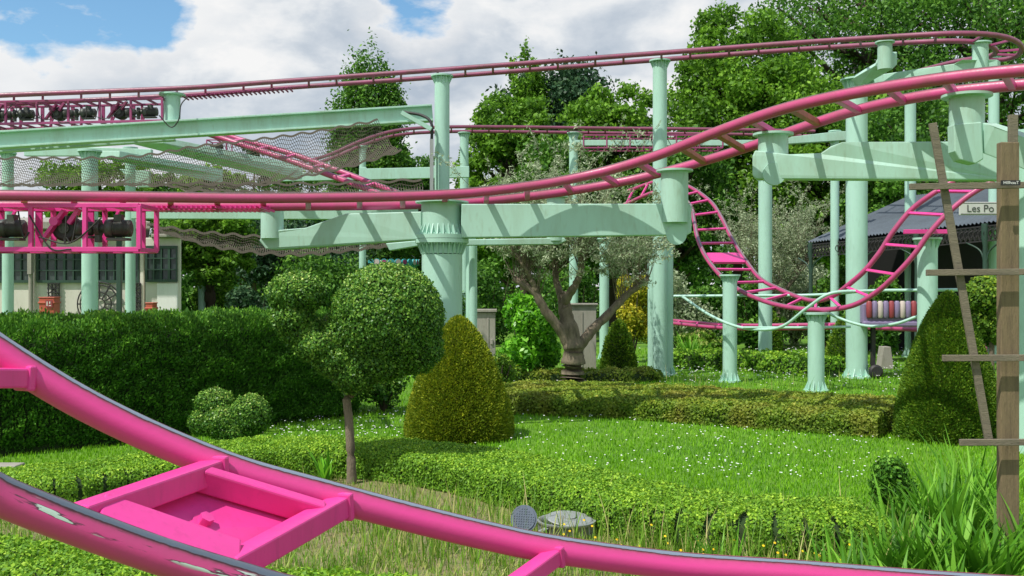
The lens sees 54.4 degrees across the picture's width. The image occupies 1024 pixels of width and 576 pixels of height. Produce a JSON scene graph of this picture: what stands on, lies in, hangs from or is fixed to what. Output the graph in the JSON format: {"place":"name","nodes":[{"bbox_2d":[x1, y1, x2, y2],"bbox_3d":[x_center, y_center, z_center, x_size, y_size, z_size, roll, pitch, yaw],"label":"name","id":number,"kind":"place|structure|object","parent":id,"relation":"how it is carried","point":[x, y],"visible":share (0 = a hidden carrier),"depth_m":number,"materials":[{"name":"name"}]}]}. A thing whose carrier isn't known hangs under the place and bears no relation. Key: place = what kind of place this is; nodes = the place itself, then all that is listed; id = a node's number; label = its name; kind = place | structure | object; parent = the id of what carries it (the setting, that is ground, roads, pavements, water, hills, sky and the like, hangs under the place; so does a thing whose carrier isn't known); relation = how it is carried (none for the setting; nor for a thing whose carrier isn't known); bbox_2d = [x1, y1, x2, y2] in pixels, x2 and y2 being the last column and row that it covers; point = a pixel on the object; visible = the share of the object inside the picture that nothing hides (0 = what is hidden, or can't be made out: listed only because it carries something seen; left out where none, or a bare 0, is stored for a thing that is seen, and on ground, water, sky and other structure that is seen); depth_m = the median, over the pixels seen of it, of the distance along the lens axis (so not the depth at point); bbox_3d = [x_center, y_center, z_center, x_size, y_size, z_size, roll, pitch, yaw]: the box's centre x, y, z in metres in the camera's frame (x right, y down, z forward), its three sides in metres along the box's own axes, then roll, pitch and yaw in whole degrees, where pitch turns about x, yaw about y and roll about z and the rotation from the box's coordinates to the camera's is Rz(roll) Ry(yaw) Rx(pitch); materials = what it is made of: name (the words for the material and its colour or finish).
{"place":"outdoors","nodes":[
{"label":"outdoors","id":0,"kind":"place"},
{"bbox_2d":[134,140,301,179],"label":"support beam","id":1,"kind":"structure","parent":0,"point":[176,145],"depth_m":22.95,"materials":[{"name":"metal"}]},
{"bbox_2d":[131,209,417,219],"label":"support beam","id":2,"kind":"structure","parent":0,"point":[308,215],"depth_m":22.00,"materials":[{"name":"green metal"}]},
{"bbox_2d":[210,135,396,191],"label":"roller coaster track","id":3,"kind":"structure","parent":2,"relation":"on","point":[344,176],"depth_m":21.74,"materials":[{"name":"pink metal"}]},
{"bbox_2d":[167,178,422,192],"bbox_3d":[-3.478,-1.596,15.774,4.143,0.338,0.546,0,0,0],"label":"safety net","id":4,"kind":"object","parent":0,"point":[192,189],"visible":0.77,"depth_m":16.00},
{"bbox_2d":[278,166,468,181],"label":"support beam","id":5,"kind":"structure","parent":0,"point":[397,173],"depth_m":26.00,"materials":[{"name":"green metal"}]},
{"bbox_2d":[386,196,567,327],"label":"support column","id":6,"kind":"structure","parent":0,"point":[472,244],"depth_m":14.30,"materials":[{"name":"green metal"}]},
{"bbox_2d":[147,223,394,256],"bbox_3d":[-3.589,-0.718,14.842,3.828,0.522,0.483,0,0,0],"label":"safety net","id":7,"kind":"object","parent":6,"relation":"hanging from","point":[192,238],"visible":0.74,"depth_m":15.00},
{"bbox_2d":[0,291,1023,541],"bbox_3d":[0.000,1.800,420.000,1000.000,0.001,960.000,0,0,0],"label":"ground","id":8,"kind":"structure","parent":0,"point":[666,433],"depth_m":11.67,"materials":[{"name":"green plant"}]},
{"bbox_2d":[0,152,16,314],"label":"support column","id":9,"kind":"structure","parent":8,"relation":"on","point":[8,282],"depth_m":23.89,"materials":[{"name":"green metal"}]},
{"bbox_2d":[77,149,101,313],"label":"support column","id":10,"kind":"structure","parent":8,"relation":"on","point":[89,281],"depth_m":17.89,"materials":[{"name":"green metal"}]},
{"bbox_2d":[0,218,182,330],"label":"white building","id":11,"kind":"structure","parent":8,"relation":"on","point":[158,277],"depth_m":25.94,"materials":[{"name":"paint"}]},
{"bbox_2d":[36,254,80,282],"bbox_3d":[-11.664,-0.602,25.988,1.462,0.932,0.125,0,0,0],"label":"window","id":12,"kind":"structure","parent":11,"relation":"in","point":[50,268],"depth_m":25.98,"materials":[{"name":"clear glass"}]},
{"bbox_2d":[98,254,138,282],"bbox_3d":[-10.272,-0.602,25.988,1.109,0.932,0.125,0,0,0],"label":"window","id":13,"kind":"structure","parent":11,"relation":"in","point":[106,262],"depth_m":25.98,"materials":[{"name":"grey glass"}]},
{"bbox_2d":[145,246,177,281],"bbox_3d":[-8.930,-0.614,25.387,0.821,0.922,0.125,0,0,0],"label":"window","id":14,"kind":"structure","parent":11,"relation":"in","point":[162,266],"depth_m":25.38,"materials":[{"name":"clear glass"}]},
{"bbox_2d":[29,159,159,221],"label":"deciduous tree","id":15,"kind":"object","parent":8,"relation":"on","point":[106,188],"visible":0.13,"depth_m":46.64,"materials":[{"name":"green plant"}]},
{"bbox_2d":[123,146,137,312],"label":"support column","id":16,"kind":"structure","parent":8,"relation":"on","point":[130,282],"depth_m":24.40,"materials":[{"name":"green metal"}]},
{"bbox_2d":[99,151,222,181],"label":"support beam","id":17,"kind":"structure","parent":16,"relation":"attached to","point":[113,153],"depth_m":23.95,"materials":[{"name":"metal"}]},
{"bbox_2d":[0,304,360,455],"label":"tall hedge","id":18,"kind":"object","parent":8,"relation":"on","point":[148,363],"visible":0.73,"depth_m":11.86,"materials":[{"name":"green plant"}]},
{"bbox_2d":[165,163,260,308],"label":"deciduous tree","id":19,"kind":"object","parent":8,"relation":"on","point":[211,265],"visible":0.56,"depth_m":29.32,"materials":[{"name":"green plant"}]},
{"bbox_2d":[187,385,272,440],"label":"topiary bush","id":20,"kind":"object","parent":8,"relation":"on","point":[219,413],"visible":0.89,"depth_m":10.96,"materials":[{"name":"green plant"}]},
{"bbox_2d":[224,285,271,325],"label":"shrub","id":21,"kind":"object","parent":8,"relation":"on","point":[246,297],"visible":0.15,"depth_m":28.66,"materials":[{"name":"green plant"}]},
{"bbox_2d":[234,220,380,292],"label":"deciduous tree","id":22,"kind":"object","parent":8,"relation":"on","point":[260,275],"visible":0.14,"depth_m":34.67,"materials":[{"name":"green plant"}]},
{"bbox_2d":[269,247,358,311],"bbox_3d":[-5.665,0.177,29.912,2.765,3.348,2.734,0,0,-37],"label":"shrub","id":23,"kind":"object","parent":8,"relation":"on","point":[332,276],"visible":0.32,"depth_m":29.62,"materials":[{"name":"green plant"}]},
{"bbox_2d":[359,145,367,267],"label":"support column","id":24,"kind":"structure","parent":8,"relation":"on","point":[362,258],"depth_m":28.91,"materials":[{"name":"metal"}]},
{"bbox_2d":[301,125,814,164],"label":"roller coaster track","id":25,"kind":"structure","parent":24,"relation":"on","point":[510,127],"depth_m":29.95,"materials":[{"name":"pink metal"}]},
{"bbox_2d":[581,134,722,151],"bbox_3d":[4.252,-4.415,30.341,4.230,0.420,0.756,0,0,0],"label":"drive unit","id":26,"kind":"object","parent":25,"relation":"attached to","point":[709,149],"visible":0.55,"depth_m":30.01,"materials":[{"name":"pink paint"}]},
{"bbox_2d":[320,26,418,260],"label":"poplar tree","id":27,"kind":"object","parent":8,"relation":"on","point":[372,95],"visible":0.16,"depth_m":41.26,"materials":[{"name":"green plant"}]},
{"bbox_2d":[358,375,415,411],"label":"shrub","id":28,"kind":"object","parent":8,"relation":"on","point":[382,396],"visible":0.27,"depth_m":14.37,"materials":[{"name":"green plant"}]},
{"bbox_2d":[394,142,434,270],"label":"deciduous tree","id":29,"kind":"object","parent":8,"relation":"on","point":[424,162],"visible":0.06,"depth_m":45.37,"materials":[{"name":"green plant"}]},
{"bbox_2d":[23,217,845,316],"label":"wood","id":30,"kind":"object","parent":8,"relation":"on","point":[188,283],"visible":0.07,"depth_m":60.52,"materials":[{"name":"green plant"}]},
{"bbox_2d":[431,73,452,189],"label":"support column","id":31,"kind":"structure","parent":8,"relation":"on","point":[441,81],"depth_m":19.87,"materials":[{"name":"green metal"}]},
{"bbox_2d":[0,91,433,189],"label":"support beam","id":32,"kind":"structure","parent":31,"relation":"attached to","point":[172,126],"depth_m":19.84,"materials":[{"name":"green metal"}]},
{"bbox_2d":[0,118,401,188],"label":"safety net","id":33,"kind":"object","parent":32,"relation":"hanging from","point":[140,183],"visible":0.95,"depth_m":17.03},
{"bbox_2d":[403,314,514,444],"bbox_3d":[-0.634,1.054,12.005,1.368,1.516,1.371,0,0,0],"label":"topiary cone","id":34,"kind":"object","parent":8,"relation":"on","point":[458,395],"visible":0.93,"depth_m":11.57,"materials":[{"name":"green plant"}]},
{"bbox_2d":[0,465,936,575],"bbox_3d":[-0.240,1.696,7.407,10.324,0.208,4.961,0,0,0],"label":"rough grass","id":35,"kind":"structure","parent":8,"relation":"on","point":[323,555],"depth_m":6.62,"materials":[{"name":"green plant"}]},
{"bbox_2d":[0,532,417,575],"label":"box hedge","id":36,"kind":"object","parent":35,"relation":"on","point":[21,556],"visible":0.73,"depth_m":5.41,"materials":[{"name":"green plant"}]},
{"bbox_2d":[262,260,446,483],"bbox_3d":[-1.428,0.768,9.148,1.670,2.068,1.092,0,0,0],"label":"topiary tree","id":37,"kind":"object","parent":35,"relation":"on","point":[382,322],"visible":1,"depth_m":8.86,"materials":[{"name":"green plant"}]},
{"bbox_2d":[0,434,895,559],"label":"box hedge","id":38,"kind":"object","parent":35,"relation":"on","point":[436,465],"visible":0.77,"depth_m":8.01,"materials":[{"name":"green plant"}]},
{"bbox_2d":[0,332,1014,575],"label":"roller coaster track","id":39,"kind":"structure","parent":35,"relation":"on","point":[206,509],"depth_m":3.67,"materials":[{"name":"pink metal"}]},
{"bbox_2d":[537,510,595,538],"bbox_3d":[0.397,1.728,7.265,0.430,0.145,0.430,0,0,0],"label":"round light drum","id":40,"kind":"object","parent":35,"relation":"on","point":[590,521],"visible":0.72,"depth_m":7.17,"materials":[{"name":"grey metal"}]},
{"bbox_2d":[816,508,956,569],"bbox_3d":[2.303,1.577,5.995,0.797,0.446,0.815,0,0,38],"label":"leafy plant","id":41,"kind":"object","parent":35,"relation":"on","point":[886,561],"visible":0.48,"depth_m":5.92,"materials":[{"name":"green plant"}]},
{"bbox_2d":[842,466,966,540],"bbox_3d":[2.540,1.530,6.589,0.872,0.540,0.981,0,0,42],"label":"leafy plant","id":42,"kind":"object","parent":35,"relation":"on","point":[914,518],"visible":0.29,"depth_m":6.72,"materials":[{"name":"green plant"}]},
{"bbox_2d":[833,493,998,571],"bbox_3d":[2.515,1.539,5.939,0.922,0.522,0.907,0,0,-24],"label":"leafy plant","id":43,"kind":"object","parent":35,"relation":"on","point":[922,553],"visible":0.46,"depth_m":5.95,"materials":[{"name":"green plant"}]},
{"bbox_2d":[879,493,1023,573],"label":"leafy plant","id":44,"kind":"object","parent":35,"relation":"on","point":[960,526],"visible":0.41,"depth_m":5.91,"materials":[{"name":"green plant"}]},
{"bbox_2d":[909,115,1023,544],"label":"wooden trellis","id":45,"kind":"object","parent":35,"relation":"on","point":[1007,185],"visible":0.98,"depth_m":6.00,"materials":[{"name":"brown wood"}]},
{"bbox_2d":[921,496,1023,575],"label":"leafy plant","id":46,"kind":"object","parent":35,"relation":"on","point":[1002,557],"visible":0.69,"depth_m":5.62,"materials":[{"name":"green plant"}]},
{"bbox_2d":[260,168,692,322],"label":"support column","id":47,"kind":"structure","parent":8,"relation":"on","point":[440,233],"depth_m":12.65,"materials":[{"name":"green metal"}]},
{"bbox_2d":[477,309,496,355],"bbox_3d":[-0.524,1.098,18.650,0.488,1.405,0.400,0,0,0],"label":"electric cabinet","id":48,"kind":"object","parent":8,"relation":"on","point":[486,323],"visible":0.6,"depth_m":18.50,"materials":[{"name":"metal"}]},
{"bbox_2d":[477,256,522,343],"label":"shrub","id":49,"kind":"object","parent":8,"relation":"on","point":[488,290],"visible":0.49,"depth_m":31.71,"materials":[{"name":"green plant"}]},
{"bbox_2d":[450,90,555,331],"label":"deciduous tree","id":50,"kind":"object","parent":8,"relation":"on","point":[496,149],"visible":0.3,"depth_m":40.35,"materials":[{"name":"green plant"}]},
{"bbox_2d":[498,37,553,294],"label":"deciduous tree","id":51,"kind":"object","parent":8,"relation":"on","point":[532,82],"visible":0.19,"depth_m":45.70,"materials":[{"name":"green plant"}]},
{"bbox_2d":[498,290,561,371],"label":"laurel bush","id":52,"kind":"object","parent":8,"relation":"on","point":[534,343],"visible":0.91,"depth_m":19.23,"materials":[{"name":"green plant"}]},
{"bbox_2d":[485,49,626,307],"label":"conifer tree","id":53,"kind":"object","parent":8,"relation":"on","point":[567,86],"visible":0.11,"depth_m":46.06,"materials":[{"name":"green plant"}]},
{"bbox_2d":[431,113,693,381],"bbox_3d":[1.128,-0.569,18.455,4.354,4.831,3.990,0,0,14],"label":"olive tree","id":54,"kind":"object","parent":8,"relation":"on","point":[574,343],"visible":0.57,"depth_m":18.24,"materials":[{"name":"green plant"}]},
{"bbox_2d":[488,124,646,311],"bbox_3d":[2.084,-2.085,36.977,5.404,7.820,5.675,0,0,-28],"label":"deciduous tree","id":55,"kind":"object","parent":8,"relation":"on","point":[547,151],"visible":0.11,"depth_m":36.18,"materials":[{"name":"green plant"}]},
{"bbox_2d":[543,263,598,334],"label":"shrub","id":56,"kind":"object","parent":8,"relation":"on","point":[584,293],"visible":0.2,"depth_m":32.96,"materials":[{"name":"green plant"}]},
{"bbox_2d":[504,365,663,382],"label":"box hedge","id":57,"kind":"object","parent":8,"relation":"on","point":[642,373],"visible":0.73,"depth_m":18.93,"materials":[{"name":"green plant"}]},
{"bbox_2d":[571,303,597,368],"bbox_3d":[1.511,1.065,21.600,0.687,1.470,0.300,0,0,0],"label":"white cabinet","id":58,"kind":"object","parent":8,"relation":"on","point":[584,314],"visible":0.59,"depth_m":21.50,"materials":[{"name":"metal"}]},
{"bbox_2d":[597,238,610,359],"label":"support column","id":59,"kind":"structure","parent":8,"relation":"on","point":[603,296],"depth_m":24.91,"materials":[{"name":"green metal"}]},
{"bbox_2d":[555,79,668,326],"bbox_3d":[3.978,-3.205,38.933,5.258,10.031,5.028,0,0,0],"label":"deciduous tree","id":60,"kind":"object","parent":8,"relation":"on","point":[600,110],"visible":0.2,"depth_m":38.13,"materials":[{"name":"green plant"}]},
{"bbox_2d":[599,318,638,368],"bbox_3d":[2.182,1.213,20.399,0.864,1.208,0.863,0,0,0],"label":"topiary cone","id":61,"kind":"object","parent":8,"relation":"on","point":[618,350],"visible":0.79,"depth_m":20.19,"materials":[{"name":"green plant"}]},
{"bbox_2d":[615,275,647,349],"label":"yellow shrub","id":62,"kind":"object","parent":8,"relation":"on","point":[633,315],"visible":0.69,"depth_m":23.85,"materials":[{"name":"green plant"}]},
{"bbox_2d":[354,365,962,575],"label":"tall grass","id":63,"kind":"structure","parent":8,"relation":"on","point":[641,537],"depth_m":6.63,"materials":[{"name":"green plant"}]},
{"bbox_2d":[649,58,670,375],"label":"support column","id":64,"kind":"structure","parent":8,"relation":"on","point":[659,66],"depth_m":20.27,"materials":[{"name":"green metal"}]},
{"bbox_2d":[667,241,676,375],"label":"support column","id":65,"kind":"structure","parent":8,"relation":"on","point":[670,315],"depth_m":20.48,"materials":[{"name":"green metal"}]},
{"bbox_2d":[602,116,753,332],"bbox_3d":[6.111,-2.435,38.025,6.459,8.522,5.829,0,0,0],"label":"deciduous tree","id":66,"kind":"object","parent":8,"relation":"on","point":[690,256],"visible":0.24,"depth_m":36.91,"materials":[{"name":"green plant"}]},
{"bbox_2d":[647,268,721,347],"bbox_3d":[4.930,0.603,29.854,2.606,2.414,1.926,0,0,39],"label":"shrub","id":67,"kind":"object","parent":8,"relation":"on","point":[683,309],"visible":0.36,"depth_m":29.45,"materials":[{"name":"green plant"}]},
{"bbox_2d":[503,379,895,437],"bbox_3d":[2.263,1.619,14.340,6.579,0.394,2.586,0,0,26],"label":"box hedge","id":68,"kind":"object","parent":8,"relation":"on","point":[838,414],"visible":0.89,"depth_m":13.41,"materials":[{"name":"green plant"}]},
{"bbox_2d":[719,274,740,382],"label":"support column","id":69,"kind":"structure","parent":8,"relation":"on","point":[729,281],"depth_m":18.98,"materials":[{"name":"green metal"}]},
{"bbox_2d":[651,0,837,318],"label":"deciduous tree","id":70,"kind":"object","parent":8,"relation":"on","point":[702,97],"visible":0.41,"depth_m":40.30,"materials":[{"name":"green plant"}]},
{"bbox_2d":[721,279,788,349],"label":"shrub","id":71,"kind":"object","parent":8,"relation":"on","point":[748,305],"visible":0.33,"depth_m":28.74,"materials":[{"name":"green plant"}]},
{"bbox_2d":[673,346,845,377],"bbox_3d":[5.258,1.564,21.447,4.258,0.529,1.362,0,0,41],"label":"box hedge","id":72,"kind":"object","parent":8,"relation":"on","point":[781,362],"visible":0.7,"depth_m":21.24,"materials":[{"name":"green plant"}]},
{"bbox_2d":[758,180,771,351],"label":"support column","id":73,"kind":"structure","parent":8,"relation":"on","point":[764,244],"depth_m":22.87,"materials":[{"name":"green metal"}]},
{"bbox_2d":[688,170,845,349],"bbox_3d":[7.423,-0.893,28.972,5.071,5.474,3.879,0,0,0],"label":"olive tree","id":74,"kind":"object","parent":8,"relation":"on","point":[786,235],"visible":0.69,"depth_m":28.90,"materials":[{"name":"green plant"}]},
{"bbox_2d":[743,251,829,346],"bbox_3d":[8.725,0.347,30.830,2.996,3.014,2.932,0,0,0],"label":"shrub","id":75,"kind":"object","parent":8,"relation":"on","point":[794,336],"visible":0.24,"depth_m":30.51,"materials":[{"name":"green plant"}]},
{"bbox_2d":[673,319,916,331],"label":"roller coaster track","id":76,"kind":"structure","parent":8,"relation":"on","point":[699,324],"depth_m":25.40,"materials":[{"name":"pink metal"}]},
{"bbox_2d":[724,52,903,274],"bbox_3d":[12.419,-3.733,39.962,8.318,11.083,7.487,0,0,0],"label":"deciduous tree","id":77,"kind":"object","parent":8,"relation":"on","point":[821,190],"visible":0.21,"depth_m":38.62,"materials":[{"name":"green plant"}]},
{"bbox_2d":[803,312,828,392],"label":"support column","id":78,"kind":"structure","parent":8,"relation":"on","point":[816,344],"depth_m":17.18,"materials":[{"name":"green metal"}]},
{"bbox_2d":[623,181,983,311],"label":"roller coaster track","id":79,"kind":"structure","parent":78,"relation":"on","point":[712,259],"depth_m":18.03,"materials":[{"name":"pink metal"}]},
{"bbox_2d":[673,288,957,330],"bbox_3d":[5.477,0.388,18.058,1.815,0.785,5.896,0,0,-43],"label":"guard pipe","id":80,"kind":"object","parent":78,"relation":"attached to","point":[772,328],"visible":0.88,"depth_m":17.64,"materials":[{"name":"metal"}]},
{"bbox_2d":[788,130,845,334],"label":"support column","id":81,"kind":"structure","parent":8,"relation":"on","point":[833,137],"depth_m":25.90,"materials":[{"name":"green metal"}]},
{"bbox_2d":[792,261,845,346],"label":"shrub","id":82,"kind":"object","parent":8,"relation":"on","point":[823,288],"visible":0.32,"depth_m":27.81,"materials":[{"name":"green plant"}]},
{"bbox_2d":[749,0,999,125],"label":"oak tree","id":83,"kind":"object","parent":8,"relation":"on","point":[836,20],"visible":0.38,"depth_m":47.67,"materials":[{"name":"green plant"}]},
{"bbox_2d":[868,274,903,355],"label":"shrub","id":84,"kind":"object","parent":8,"relation":"on","point":[887,338],"visible":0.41,"depth_m":24.18,"materials":[{"name":"green plant"}]},
{"bbox_2d":[753,90,1023,453],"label":"support column","id":85,"kind":"structure","parent":8,"relation":"on","point":[969,150],"depth_m":11.00,"materials":[{"name":"green metal"}]},
{"bbox_2d":[0,63,1023,210],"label":"roller coaster track","id":86,"kind":"structure","parent":85,"relation":"on","point":[406,200],"depth_m":11.62,"materials":[{"name":"pink metal"}]},
{"bbox_2d":[0,203,158,253],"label":"drive unit","id":87,"kind":"object","parent":86,"relation":"attached to","point":[65,228],"visible":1,"depth_m":11.33,"materials":[{"name":"pink paint"}]},
{"bbox_2d":[154,205,274,212],"bbox_3d":[-3.751,-0.993,12.255,1.590,0.120,0.830,0,0,0],"label":"brake fin strip","id":88,"kind":"object","parent":86,"relation":"attached to","point":[217,209],"visible":0.91,"depth_m":12.07,"materials":[{"name":"pink paint"}]},
{"bbox_2d":[860,301,916,377],"bbox_3d":[7.889,1.027,20.021,1.941,1.546,0.958,0,0,0],"label":"cart","id":89,"kind":"object","parent":8,"relation":"on","point":[878,312],"visible":0.45,"depth_m":19.58,"materials":[{"name":"multicoloured paint"}]},
{"bbox_2d":[867,450,920,516],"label":"topiary bush","id":90,"kind":"object","parent":8,"relation":"on","point":[891,468],"visible":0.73,"depth_m":7.24,"materials":[{"name":"green plant"}]},
{"bbox_2d":[798,189,996,352],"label":"pavilion","id":91,"kind":"structure","parent":8,"relation":"on","point":[974,236],"depth_m":25.00,"materials":[{"name":"grey metal"}]},
{"bbox_2d":[901,103,915,356],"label":"support column","id":92,"kind":"structure","parent":8,"relation":"on","point":[910,136],"depth_m":25.89,"materials":[{"name":"green metal"}]},
{"bbox_2d":[840,40,999,378],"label":"support column","id":93,"kind":"structure","parent":8,"relation":"on","point":[857,252],"depth_m":19.80,"materials":[{"name":"green metal"}]},
{"bbox_2d":[0,30,1023,105],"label":"roller coaster track","id":94,"kind":"structure","parent":93,"relation":"on","point":[1006,38],"depth_m":19.82,"materials":[{"name":"pink metal"}]},
{"bbox_2d":[0,97,164,129],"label":"drive unit","id":95,"kind":"object","parent":94,"relation":"attached to","point":[118,110],"visible":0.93,"depth_m":19.94,"materials":[{"name":"pink paint"}]},
{"bbox_2d":[828,87,1019,255],"bbox_3d":[15.385,-2.767,35.871,8.111,9.171,7.202,0,0,27],"label":"deciduous tree","id":96,"kind":"object","parent":8,"relation":"on","point":[878,132],"visible":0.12,"depth_m":34.78,"materials":[{"name":"green plant"}]},
{"bbox_2d":[903,229,947,331],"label":"support column","id":97,"kind":"structure","parent":8,"relation":"on","point":[927,286],"depth_m":16.46,"materials":[{"name":"green metal"}]},
{"bbox_2d":[845,0,1023,181],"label":"oak tree","id":98,"kind":"object","parent":8,"relation":"on","point":[993,17],"visible":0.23,"depth_m":43.34,"materials":[{"name":"green plant"}]},
{"bbox_2d":[891,289,996,445],"bbox_3d":[5.209,0.910,11.907,1.276,1.799,1.282,0,0,0],"label":"topiary cone","id":99,"kind":"object","parent":8,"relation":"on","point":[934,391],"visible":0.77,"depth_m":11.55,"materials":[{"name":"green plant"}]},
{"bbox_2d":[872,439,1023,552],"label":"leafy plant","id":100,"kind":"object","parent":8,"relation":"on","point":[960,503],"visible":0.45,"depth_m":6.76,"materials":[{"name":"green plant"}]},
{"bbox_2d":[912,421,1023,537],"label":"leafy plant","id":101,"kind":"object","parent":8,"relation":"on","point":[990,479],"visible":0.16,"depth_m":7.52,"materials":[{"name":"green plant"}]},
{"bbox_2d":[966,275,996,371],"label":"topiary bush","id":102,"kind":"object","parent":8,"relation":"on","point":[982,294],"visible":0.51,"depth_m":12.86,"materials":[{"name":"green plant"}]},
{"bbox_2d":[988,56,1000,362],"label":"support column","id":103,"kind":"structure","parent":8,"relation":"on","point":[993,108],"depth_m":23.90,"materials":[{"name":"green metal"}]},
{"bbox_2d":[0,0,1023,288],"label":"sky","id":104,"kind":"structure","parent":0,"point":[46,45],"materials":[{"name":"white"}]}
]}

